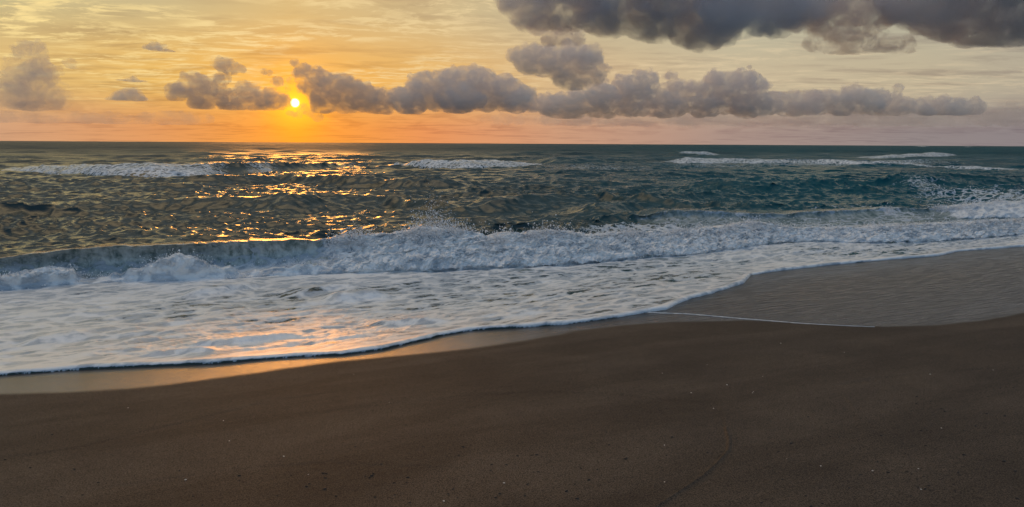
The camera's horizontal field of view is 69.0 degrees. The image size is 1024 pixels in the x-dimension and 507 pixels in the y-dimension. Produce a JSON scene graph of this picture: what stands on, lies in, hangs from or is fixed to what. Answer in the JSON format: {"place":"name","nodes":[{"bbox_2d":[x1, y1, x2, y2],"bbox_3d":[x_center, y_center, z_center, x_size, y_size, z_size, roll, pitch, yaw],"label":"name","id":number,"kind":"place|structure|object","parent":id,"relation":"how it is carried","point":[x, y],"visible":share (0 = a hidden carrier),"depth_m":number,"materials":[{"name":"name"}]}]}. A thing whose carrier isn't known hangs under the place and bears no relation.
{"place":"outdoors","nodes":[
{"label":"outdoors","id":0,"kind":"place"},
{"bbox_2d":[0,246,1023,506],"bbox_3d":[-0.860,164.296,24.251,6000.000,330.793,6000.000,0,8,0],"label":"beach","id":1,"kind":"structure","parent":0,"point":[946,334],"depth_m":5.82,"materials":[{"name":"brown sand"}]},
{"bbox_2d":[647,312,874,326],"bbox_3d":[3.084,0.851,9.930,3.176,0.217,0.185,5,10,31],"label":"foam line","id":2,"kind":"object","parent":1,"relation":"on","point":[763,320],"visible":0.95,"depth_m":9.83,"materials":[{"name":"white liquid"}]},
{"bbox_2d":[0,141,1023,283],"bbox_3d":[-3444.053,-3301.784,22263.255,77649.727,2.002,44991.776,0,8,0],"label":"sea water","id":3,"kind":"structure","parent":0,"point":[584,187],"depth_m":41.67,"materials":[{"name":"teal liquid"}]},
{"bbox_2d":[1,162,357,177],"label":"breaking wave","id":4,"kind":"object","parent":3,"relation":"on","point":[146,170],"visible":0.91,"depth_m":57.98,"materials":[{"name":"liquid"}]},
{"bbox_2d":[388,159,541,168],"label":"breaking wave","id":5,"kind":"object","parent":3,"relation":"on","point":[482,163],"visible":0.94,"depth_m":77.62,"materials":[{"name":"liquid"}]},
{"bbox_2d":[0,235,1023,375],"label":"sea foam","id":6,"kind":"object","parent":3,"relation":"on","point":[109,326],"visible":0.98,"depth_m":11.67,"materials":[{"name":"liquid"}]},
{"bbox_2d":[0,169,1023,291],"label":"breaking wave","id":7,"kind":"object","parent":3,"relation":"on","point":[421,248],"visible":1,"depth_m":15.29,"materials":[{"name":"liquid"}]},
{"bbox_2d":[680,151,724,154],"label":"breaking wave","id":8,"kind":"object","parent":3,"relation":"on","point":[703,152],"visible":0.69,"depth_m":176.31,"materials":[{"name":"liquid"}]},
{"bbox_2d":[649,157,935,166],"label":"breaking wave","id":9,"kind":"object","parent":3,"relation":"on","point":[722,160],"visible":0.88,"depth_m":102.31,"materials":[{"name":"liquid"}]},
{"bbox_2d":[632,196,1023,226],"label":"breaking wave","id":10,"kind":"object","parent":3,"relation":"on","point":[998,208],"visible":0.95,"depth_m":25.94,"materials":[{"name":"liquid"}]},
{"bbox_2d":[859,152,953,158],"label":"breaking wave","id":11,"kind":"object","parent":3,"relation":"on","point":[931,154],"visible":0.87,"depth_m":159.72,"materials":[{"name":"liquid"}]},
{"bbox_2d":[937,165,1019,169],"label":"breaking wave","id":12,"kind":"object","parent":3,"relation":"on","point":[979,167],"visible":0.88,"depth_m":82.55,"materials":[{"name":"liquid"}]},
{"bbox_2d":[0,0,1023,145],"label":"sky","id":13,"kind":"structure","parent":0,"point":[691,72],"materials":[{"name":"orange"}]}
]}

